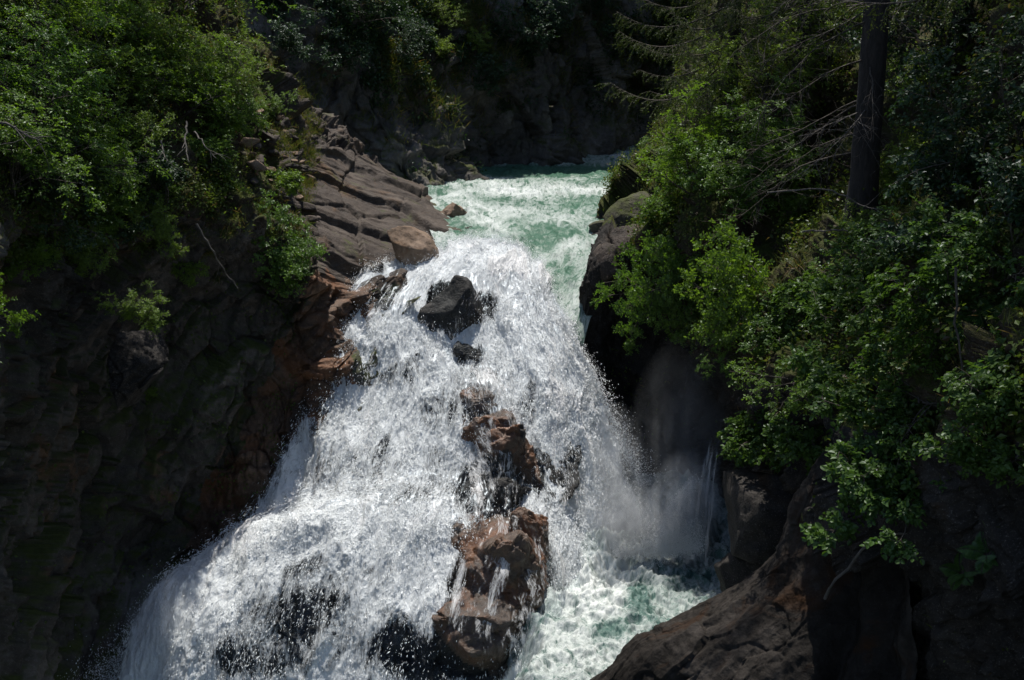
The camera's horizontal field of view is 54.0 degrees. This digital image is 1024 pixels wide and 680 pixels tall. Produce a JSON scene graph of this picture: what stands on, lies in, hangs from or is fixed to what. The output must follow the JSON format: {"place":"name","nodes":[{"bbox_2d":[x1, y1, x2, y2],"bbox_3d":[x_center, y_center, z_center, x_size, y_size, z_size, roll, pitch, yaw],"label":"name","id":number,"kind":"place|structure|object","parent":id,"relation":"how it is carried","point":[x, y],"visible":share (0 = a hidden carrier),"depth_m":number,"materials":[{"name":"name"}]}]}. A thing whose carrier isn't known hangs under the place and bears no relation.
{"place":"outdoors","nodes":[
{"label":"outdoors","id":0,"kind":"place"},
{"bbox_2d":[0,0,471,679],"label":"bank","id":1,"kind":"structure","parent":0,"point":[364,202],"depth_m":21.85,"materials":[{"name":"stone"}]},
{"bbox_2d":[0,272,40,337],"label":"bush","id":2,"kind":"object","parent":1,"relation":"on","point":[16,318],"visible":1,"depth_m":14.41,"materials":[{"name":"green plant"}]},
{"bbox_2d":[0,236,62,281],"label":"bush","id":3,"kind":"object","parent":1,"relation":"on","point":[40,252],"visible":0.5,"depth_m":16.93,"materials":[{"name":"green plant"}]},
{"bbox_2d":[0,87,121,221],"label":"bush","id":4,"kind":"object","parent":1,"relation":"on","point":[30,158],"visible":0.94,"depth_m":15.39,"materials":[{"name":"green plant"}]},
{"bbox_2d":[0,2,123,143],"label":"bush","id":5,"kind":"object","parent":1,"relation":"on","point":[61,80],"visible":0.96,"depth_m":16.40,"materials":[{"name":"green plant"}]},
{"bbox_2d":[0,131,123,261],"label":"bush","id":6,"kind":"object","parent":1,"relation":"on","point":[53,194],"visible":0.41,"depth_m":16.61,"materials":[{"name":"green plant"}]},
{"bbox_2d":[0,0,139,75],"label":"bush","id":7,"kind":"object","parent":1,"relation":"on","point":[75,35],"visible":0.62,"depth_m":18.21,"materials":[{"name":"green plant"}]},
{"bbox_2d":[15,0,155,62],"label":"bush","id":8,"kind":"object","parent":1,"relation":"on","point":[111,4],"visible":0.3,"depth_m":20.49,"materials":[{"name":"green plant"}]},
{"bbox_2d":[64,211,127,278],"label":"bush","id":9,"kind":"object","parent":1,"relation":"on","point":[82,260],"visible":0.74,"depth_m":18.86,"materials":[{"name":"green plant"}]},
{"bbox_2d":[43,57,173,203],"bbox_3d":[-7.554,-3.610,18.204,2.722,2.251,2.672,23,4,-7],"label":"bush","id":10,"kind":"object","parent":1,"relation":"on","point":[99,127],"visible":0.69,"depth_m":17.83,"materials":[{"name":"green plant"}]},
{"bbox_2d":[62,137,161,238],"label":"bush","id":11,"kind":"object","parent":1,"relation":"on","point":[112,203],"visible":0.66,"depth_m":19.22,"materials":[{"name":"green plant"}]},
{"bbox_2d":[54,4,197,116],"bbox_3d":[-8.166,-5.646,20.422,2.368,2.197,3.005,3,15,12],"label":"bush","id":12,"kind":"object","parent":1,"relation":"on","point":[137,59],"visible":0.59,"depth_m":20.23,"materials":[{"name":"green plant"}]},
{"bbox_2d":[75,88,177,162],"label":"bush","id":13,"kind":"object","parent":1,"relation":"on","point":[134,122],"visible":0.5,"depth_m":19.86,"materials":[{"name":"green plant"}]},
{"bbox_2d":[107,325,168,409],"bbox_3d":[-7.054,0.448,19.162,1.078,1.508,2.566,13,22,-9],"label":"rock outcrop","id":14,"kind":"object","parent":1,"relation":"on","point":[137,360],"visible":0.93,"depth_m":18.21,"materials":[{"name":"stone"}]},
{"bbox_2d":[92,279,170,339],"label":"bush","id":15,"kind":"object","parent":14,"relation":"on","point":[150,314],"visible":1,"depth_m":17.84,"materials":[{"name":"green plant"}]},
{"bbox_2d":[107,138,190,246],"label":"bush","id":16,"kind":"object","parent":1,"relation":"on","point":[165,181],"visible":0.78,"depth_m":19.67,"materials":[{"name":"green plant"}]},
{"bbox_2d":[0,0,305,677],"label":"undergrowth","id":17,"kind":"object","parent":1,"relation":"on","point":[15,250],"visible":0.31,"depth_m":20.92,"materials":[{"name":"green plant"}]},
{"bbox_2d":[125,194,188,258],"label":"bush","id":18,"kind":"object","parent":1,"relation":"on","point":[163,230],"visible":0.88,"depth_m":19.83,"materials":[{"name":"green plant"}]},
{"bbox_2d":[0,0,325,251],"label":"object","id":19,"kind":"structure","parent":1,"relation":"on","point":[305,179],"depth_m":24.42,"materials":[{"name":"plant"}]},
{"bbox_2d":[98,0,241,85],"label":"bush","id":20,"kind":"object","parent":1,"relation":"on","point":[180,54],"visible":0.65,"depth_m":21.70,"materials":[{"name":"green plant"}]},
{"bbox_2d":[121,25,244,130],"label":"bush","id":21,"kind":"object","parent":1,"relation":"on","point":[213,90],"visible":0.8,"depth_m":21.66,"materials":[{"name":"green plant"}]},
{"bbox_2d":[169,258,209,287],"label":"bush","id":22,"kind":"object","parent":1,"relation":"on","point":[189,270],"visible":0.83,"depth_m":21.50,"materials":[{"name":"green plant"}]},
{"bbox_2d":[174,124,239,171],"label":"bush","id":23,"kind":"object","parent":1,"relation":"on","point":[215,145],"visible":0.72,"depth_m":21.59,"materials":[{"name":"green plant"}]},
{"bbox_2d":[153,19,284,105],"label":"bush","id":24,"kind":"object","parent":1,"relation":"on","point":[252,60],"visible":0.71,"depth_m":22.56,"materials":[{"name":"green plant"}]},
{"bbox_2d":[197,68,272,143],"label":"bush","id":25,"kind":"object","parent":1,"relation":"on","point":[226,120],"visible":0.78,"depth_m":22.46,"materials":[{"name":"green plant"}]},
{"bbox_2d":[254,85,299,121],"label":"bush","id":26,"kind":"object","parent":1,"relation":"on","point":[273,101],"visible":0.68,"depth_m":26.86,"materials":[{"name":"green plant"}]},
{"bbox_2d":[264,158,304,196],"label":"bush","id":27,"kind":"object","parent":1,"relation":"on","point":[290,183],"visible":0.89,"depth_m":23.87,"materials":[{"name":"green plant"}]},
{"bbox_2d":[265,17,313,66],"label":"bush","id":28,"kind":"object","parent":1,"relation":"on","point":[284,40],"visible":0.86,"depth_m":31.64,"materials":[{"name":"green plant"}]},
{"bbox_2d":[251,188,329,298],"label":"bush","id":29,"kind":"object","parent":1,"relation":"on","point":[284,259],"visible":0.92,"depth_m":22.59,"materials":[{"name":"green plant"}]},
{"bbox_2d":[387,226,438,264],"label":"boulder","id":30,"kind":"object","parent":1,"relation":"on","point":[412,245],"visible":0.98,"depth_m":26.14,"materials":[{"name":"stone"}]},
{"bbox_2d":[121,279,594,679],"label":"bedrock","id":31,"kind":"structure","parent":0,"point":[477,651],"depth_m":20.30,"materials":[{"name":"stone"}]},
{"bbox_2d":[417,275,483,340],"bbox_3d":[-1.502,-0.724,24.579,1.662,1.813,1.207,1,20,-18],"label":"boulder","id":32,"kind":"object","parent":31,"relation":"on","point":[456,302],"visible":0.92,"depth_m":24.21,"materials":[{"name":"stone"}]},
{"bbox_2d":[452,341,482,363],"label":"boulder","id":33,"kind":"object","parent":31,"relation":"on","point":[463,351],"visible":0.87,"depth_m":23.93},
{"bbox_2d":[455,385,498,419],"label":"boulder","id":34,"kind":"object","parent":31,"relation":"on","point":[477,397],"visible":0.63,"depth_m":23.04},
{"bbox_2d":[432,587,523,635],"bbox_3d":[-0.478,5.763,20.468,1.475,1.987,2.418,22,42,30],"label":"boulder","id":35,"kind":"object","parent":31,"relation":"on","point":[508,608],"visible":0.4,"depth_m":19.67,"materials":[{"name":"stone"}]},
{"bbox_2d":[461,411,514,451],"bbox_3d":[-0.428,2.251,22.991,1.149,1.452,1.506,11,19,37],"label":"boulder","id":36,"kind":"object","parent":31,"relation":"on","point":[474,429],"visible":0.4,"depth_m":22.46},
{"bbox_2d":[453,471,531,512],"bbox_3d":[-0.466,3.664,22.555,2.055,1.882,1.332,3,26,-13],"label":"boulder","id":37,"kind":"object","parent":31,"relation":"on","point":[504,488],"visible":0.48,"depth_m":21.91,"materials":[{"name":"stone"}]},
{"bbox_2d":[472,530,550,610],"bbox_3d":[-0.020,4.926,20.955,2.036,2.700,1.842,1,31,-18],"label":"boulder","id":38,"kind":"object","parent":31,"relation":"on","point":[517,552],"visible":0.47,"depth_m":20.17,"materials":[{"name":"stone"}]},
{"bbox_2d":[516,437,535,488],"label":"boulder","id":39,"kind":"object","parent":31,"relation":"on","point":[526,459],"visible":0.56,"depth_m":22.55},
{"bbox_2d":[508,507,549,562],"bbox_3d":[0.457,4.094,21.514,0.812,1.357,1.177,5,16,18],"label":"boulder","id":40,"kind":"object","parent":31,"relation":"on","point":[532,525],"visible":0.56,"depth_m":21.09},
{"bbox_2d":[119,237,638,679],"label":"waterfall","id":41,"kind":"structure","parent":0,"point":[193,668],"depth_m":22.11,"materials":[{"name":"white liquid"}]},
{"bbox_2d":[60,225,706,679],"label":"spray","id":42,"kind":"object","parent":41,"relation":"on","point":[654,549],"visible":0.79,"depth_m":22.59,"materials":[{"name":"liquid"}]},
{"bbox_2d":[147,240,614,651],"bbox_3d":[-1.537,4.161,22.353,9.206,10.937,14.025,7,17,25],"label":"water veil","id":43,"kind":"object","parent":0,"point":[504,570],"visible":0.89,"depth_m":20.88,"materials":[{"name":"liquid"}]},
{"bbox_2d":[239,0,695,185],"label":"cliff","id":44,"kind":"structure","parent":0,"point":[521,135],"depth_m":43.98,"materials":[{"name":"stone"}]},
{"bbox_2d":[271,0,334,34],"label":"bush","id":45,"kind":"object","parent":44,"relation":"on","point":[304,14],"visible":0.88,"depth_m":34.59,"materials":[{"name":"green plant"}]},
{"bbox_2d":[310,21,372,85],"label":"bush","id":46,"kind":"object","parent":44,"relation":"on","point":[329,56],"visible":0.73,"depth_m":35.95,"materials":[{"name":"green plant"}]},
{"bbox_2d":[336,0,412,42],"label":"bush","id":47,"kind":"object","parent":44,"relation":"on","point":[372,4],"visible":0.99,"depth_m":36.59,"materials":[{"name":"green plant"}]},
{"bbox_2d":[374,13,437,69],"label":"bush","id":48,"kind":"object","parent":44,"relation":"on","point":[407,39],"visible":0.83,"depth_m":39.03,"materials":[{"name":"green plant"}]},
{"bbox_2d":[419,0,469,30],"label":"bush","id":49,"kind":"object","parent":44,"relation":"on","point":[444,16],"visible":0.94,"depth_m":41.59,"materials":[{"name":"green plant"}]},
{"bbox_2d":[246,0,695,173],"bbox_3d":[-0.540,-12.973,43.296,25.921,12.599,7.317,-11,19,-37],"label":"cliff vegetation","id":50,"kind":"object","parent":44,"relation":"attached to","point":[372,35],"visible":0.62,"depth_m":41.71,"materials":[{"name":"green plant"}]},
{"bbox_2d":[473,49,521,96],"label":"bush","id":51,"kind":"object","parent":44,"relation":"on","point":[483,70],"visible":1,"depth_m":42.20,"materials":[{"name":"green plant"}]},
{"bbox_2d":[495,0,582,50],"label":"bush","id":52,"kind":"object","parent":44,"relation":"on","point":[538,26],"visible":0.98,"depth_m":42.95,"materials":[{"name":"green plant"}]},
{"bbox_2d":[424,145,639,347],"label":"river","id":53,"kind":"structure","parent":0,"point":[543,210],"depth_m":32.60,"materials":[{"name":"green liquid"}]},
{"bbox_2d":[505,469,730,679],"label":"plunge pool","id":54,"kind":"structure","parent":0,"point":[603,615],"depth_m":21.13,"materials":[{"name":"liquid"}]},
{"bbox_2d":[579,0,1023,679],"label":"bank","id":55,"kind":"structure","parent":0,"point":[977,624],"depth_m":17.37,"materials":[{"name":"plant"}]},
{"bbox_2d":[592,243,624,281],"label":"rock outcrop","id":56,"kind":"object","parent":55,"relation":"on","point":[603,254],"visible":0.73,"depth_m":25.13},
{"bbox_2d":[603,191,649,226],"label":"rock outcrop","id":57,"kind":"object","parent":55,"relation":"on","point":[625,205],"visible":0.45,"depth_m":28.21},
{"bbox_2d":[590,227,719,355],"bbox_3d":[3.527,-1.035,23.634,3.117,3.176,2.627,-1,12,30],"label":"bush","id":58,"kind":"object","parent":55,"relation":"on","point":[659,297],"visible":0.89,"depth_m":23.43,"materials":[{"name":"green plant"}]},
{"bbox_2d":[634,174,685,230],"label":"bush","id":59,"kind":"object","parent":55,"relation":"on","point":[655,209],"visible":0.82,"depth_m":24.00,"materials":[{"name":"green plant"}]},
{"bbox_2d":[637,135,708,181],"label":"bush","id":60,"kind":"object","parent":55,"relation":"on","point":[662,153],"visible":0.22,"depth_m":27.21,"materials":[{"name":"green plant"}]},
{"bbox_2d":[639,235,746,343],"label":"bush","id":61,"kind":"object","parent":55,"relation":"on","point":[669,331],"visible":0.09,"depth_m":23.60,"materials":[{"name":"green plant"}]},
{"bbox_2d":[634,80,753,202],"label":"bush","id":62,"kind":"object","parent":55,"relation":"on","point":[680,138],"visible":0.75,"depth_m":22.86,"materials":[{"name":"green plant"}]},
{"bbox_2d":[667,42,771,128],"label":"bush","id":63,"kind":"object","parent":55,"relation":"on","point":[743,86],"visible":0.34,"depth_m":25.25,"materials":[{"name":"green plant"}]},
{"bbox_2d":[598,0,841,157],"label":"spruce tree","id":64,"kind":"object","parent":55,"relation":"on","point":[721,19],"visible":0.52,"depth_m":24.96,"materials":[{"name":"green plant"}]},
{"bbox_2d":[695,337,746,386],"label":"bush","id":65,"kind":"object","parent":55,"relation":"on","point":[722,354],"visible":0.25,"depth_m":20.85,"materials":[{"name":"green plant"}]},
{"bbox_2d":[671,211,774,351],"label":"bush","id":66,"kind":"object","parent":55,"relation":"on","point":[731,309],"visible":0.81,"depth_m":20.14,"materials":[{"name":"green plant"}]},
{"bbox_2d":[675,137,774,225],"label":"bush","id":67,"kind":"object","parent":55,"relation":"on","point":[735,180],"visible":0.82,"depth_m":21.70,"materials":[{"name":"green plant"}]},
{"bbox_2d":[714,552,761,591],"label":"rock outcrop","id":68,"kind":"object","parent":55,"relation":"on","point":[731,570],"visible":0.25,"depth_m":18.54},
{"bbox_2d":[716,408,785,473],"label":"bush","id":69,"kind":"object","parent":55,"relation":"on","point":[747,448],"visible":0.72,"depth_m":18.70,"materials":[{"name":"green plant"}]},
{"bbox_2d":[590,446,917,679],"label":"rock rib","id":70,"kind":"object","parent":55,"relation":"on","point":[775,616],"visible":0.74,"depth_m":14.83,"materials":[{"name":"rock"}]},
{"bbox_2d":[722,469,793,564],"bbox_3d":[4.785,3.177,18.458,1.920,1.475,1.763,4,16,15],"label":"rock outcrop","id":71,"kind":"object","parent":55,"relation":"on","point":[757,504],"visible":0.71,"depth_m":17.98,"materials":[{"name":"stone"}]},
{"bbox_2d":[700,72,833,193],"bbox_3d":[5.590,-4.230,21.589,2.820,2.376,2.874,15,35,7],"label":"bush","id":72,"kind":"object","parent":55,"relation":"on","point":[774,147],"visible":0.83,"depth_m":21.52,"materials":[{"name":"green plant"}]},
{"bbox_2d":[724,354,810,424],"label":"bush","id":73,"kind":"object","parent":55,"relation":"on","point":[769,385],"visible":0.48,"depth_m":15.98,"materials":[{"name":"green plant"}]},
{"bbox_2d":[689,0,848,106],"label":"bush","id":74,"kind":"object","parent":55,"relation":"on","point":[781,64],"visible":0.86,"depth_m":22.76,"materials":[{"name":"green plant"}]},
{"bbox_2d":[736,300,815,357],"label":"bush","id":75,"kind":"object","parent":55,"relation":"on","point":[766,336],"visible":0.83,"depth_m":18.25,"materials":[{"name":"green plant"}]},
{"bbox_2d":[759,269,819,328],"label":"bush","id":76,"kind":"object","parent":55,"relation":"on","point":[793,289],"visible":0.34,"depth_m":18.28,"materials":[{"name":"green plant"}]},
{"bbox_2d":[761,414,825,474],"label":"bush","id":77,"kind":"object","parent":55,"relation":"on","point":[787,444],"visible":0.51,"depth_m":16.42,"materials":[{"name":"green plant"}]},
{"bbox_2d":[761,152,825,225],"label":"bush","id":78,"kind":"object","parent":55,"relation":"on","point":[797,202],"visible":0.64,"depth_m":21.88,"materials":[{"name":"green plant"}]},
{"bbox_2d":[682,0,907,83],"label":"spruce tree","id":79,"kind":"object","parent":55,"relation":"on","point":[751,20],"visible":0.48,"depth_m":23.18,"materials":[{"name":"green plant"}]},
{"bbox_2d":[747,0,862,55],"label":"bush","id":80,"kind":"object","parent":55,"relation":"on","point":[800,21],"visible":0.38,"depth_m":23.21,"materials":[{"name":"green plant"}]},
{"bbox_2d":[777,257,834,327],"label":"bush","id":81,"kind":"object","parent":55,"relation":"on","point":[792,303],"visible":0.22,"depth_m":18.03,"materials":[{"name":"green plant"}]},
{"bbox_2d":[596,0,1023,674],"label":"undergrowth","id":82,"kind":"object","parent":55,"relation":"on","point":[794,226],"visible":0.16,"depth_m":18.26,"materials":[{"name":"green plant"}]},
{"bbox_2d":[788,340,860,419],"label":"bush","id":83,"kind":"object","parent":55,"relation":"on","point":[808,390],"visible":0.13,"depth_m":13.60,"materials":[{"name":"green plant"}]},
{"bbox_2d":[782,335,872,446],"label":"bush","id":84,"kind":"object","parent":55,"relation":"on","point":[805,367],"visible":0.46,"depth_m":13.63,"materials":[{"name":"green plant"}]},
{"bbox_2d":[793,265,884,338],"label":"bush","id":85,"kind":"object","parent":55,"relation":"on","point":[817,306],"visible":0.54,"depth_m":14.94,"materials":[{"name":"green plant"}]},
{"bbox_2d":[703,0,989,239],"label":"spruce tree","id":86,"kind":"object","parent":55,"relation":"on","point":[866,141],"visible":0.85,"depth_m":16.89,"materials":[{"name":"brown plant"}]},
{"bbox_2d":[828,197,883,245],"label":"bush","id":87,"kind":"object","parent":55,"relation":"on","point":[855,219],"visible":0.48,"depth_m":17.20,"materials":[{"name":"green plant"}]},
{"bbox_2d":[799,403,921,556],"bbox_3d":[4.476,1.581,12.346,2.397,1.125,1.738,-10,42,-10],"label":"bush","id":88,"kind":"object","parent":55,"relation":"on","point":[848,465],"visible":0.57,"depth_m":11.91,"materials":[{"name":"green plant"}]},
{"bbox_2d":[804,363,929,435],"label":"bush","id":89,"kind":"object","parent":55,"relation":"on","point":[889,408],"visible":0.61,"depth_m":12.36,"materials":[{"name":"green plant"}]},
{"bbox_2d":[808,205,932,336],"bbox_3d":[5.361,-1.034,13.988,2.532,1.677,2.008,-3,15,-12],"label":"bush","id":90,"kind":"object","parent":55,"relation":"on","point":[879,261],"visible":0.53,"depth_m":14.01,"materials":[{"name":"green plant"}]},
{"bbox_2d":[803,0,973,73],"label":"spruce tree","id":91,"kind":"object","parent":55,"relation":"on","point":[959,67],"visible":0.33,"depth_m":17.56,"materials":[{"name":"green plant"}]},
{"bbox_2d":[838,425,950,564],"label":"bush","id":92,"kind":"object","parent":55,"relation":"on","point":[893,547],"visible":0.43,"depth_m":11.65,"materials":[{"name":"green plant"}]},
{"bbox_2d":[867,356,945,489],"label":"bush","id":93,"kind":"object","parent":55,"relation":"on","point":[902,448],"visible":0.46,"depth_m":11.83,"materials":[{"name":"green plant"}]},
{"bbox_2d":[878,122,938,204],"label":"bush","id":94,"kind":"object","parent":55,"relation":"on","point":[891,167],"visible":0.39,"depth_m":17.24,"materials":[{"name":"green plant"}]},
{"bbox_2d":[801,0,1016,39],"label":"spruce tree","id":95,"kind":"object","parent":55,"relation":"on","point":[899,6],"visible":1,"depth_m":12.59,"materials":[{"name":"green plant"}]},
{"bbox_2d":[836,0,991,79],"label":"bush","id":96,"kind":"object","parent":55,"relation":"on","point":[959,29],"visible":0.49,"depth_m":17.48,"materials":[{"name":"green plant"}]},
{"bbox_2d":[846,244,1016,385],"bbox_3d":[5.361,-0.261,11.995,2.506,1.942,1.541,-3,15,-11],"label":"bush","id":97,"kind":"object","parent":55,"relation":"on","point":[944,295],"visible":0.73,"depth_m":11.82,"materials":[{"name":"green plant"}]},
{"bbox_2d":[886,26,984,100],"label":"bush","id":98,"kind":"object","parent":55,"relation":"on","point":[925,79],"visible":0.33,"depth_m":17.94,"materials":[{"name":"green plant"}]},
{"bbox_2d":[858,107,1017,263],"bbox_3d":[5.828,-2.068,13.310,1.638,1.979,2.494,14,20,42],"label":"bush","id":99,"kind":"object","parent":55,"relation":"on","point":[990,133],"visible":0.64,"depth_m":13.25,"materials":[{"name":"green plant"}]},
{"bbox_2d":[888,308,1003,380],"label":"bush","id":100,"kind":"object","parent":55,"relation":"on","point":[926,351],"visible":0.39,"depth_m":11.79,"materials":[{"name":"green plant"}]},
{"bbox_2d":[883,11,1023,214],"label":"bush","id":101,"kind":"object","parent":55,"relation":"on","point":[990,67],"visible":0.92,"depth_m":13.24,"materials":[{"name":"green plant"}]},
{"bbox_2d":[886,181,1023,307],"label":"bush","id":102,"kind":"object","parent":55,"relation":"on","point":[975,241],"visible":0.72,"depth_m":11.53,"materials":[{"name":"green plant"}]},
{"bbox_2d":[939,553,978,590],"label":"fern","id":103,"kind":"object","parent":55,"relation":"on","point":[954,576],"visible":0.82,"depth_m":11.44,"materials":[{"name":"green plant"}]},
{"bbox_2d":[895,141,1023,259],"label":"bush","id":104,"kind":"object","parent":55,"relation":"on","point":[1008,199],"visible":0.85,"depth_m":11.07,"materials":[{"name":"green plant"}]},
{"bbox_2d":[912,337,1023,461],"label":"bush","id":105,"kind":"object","parent":55,"relation":"on","point":[989,408],"visible":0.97,"depth_m":10.12,"materials":[{"name":"green plant"}]},
{"bbox_2d":[957,531,997,574],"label":"fern","id":106,"kind":"object","parent":55,"relation":"on","point":[976,550],"visible":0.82,"depth_m":10.83,"materials":[{"name":"green plant"}]},
{"bbox_2d":[941,297,1019,344],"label":"fern","id":107,"kind":"object","parent":55,"relation":"on","point":[990,313],"visible":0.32,"depth_m":11.36,"materials":[{"name":"green plant"}]},
{"bbox_2d":[938,423,1023,508],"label":"bush","id":108,"kind":"object","parent":55,"relation":"on","point":[993,461],"visible":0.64,"depth_m":10.19,"materials":[{"name":"green plant"}]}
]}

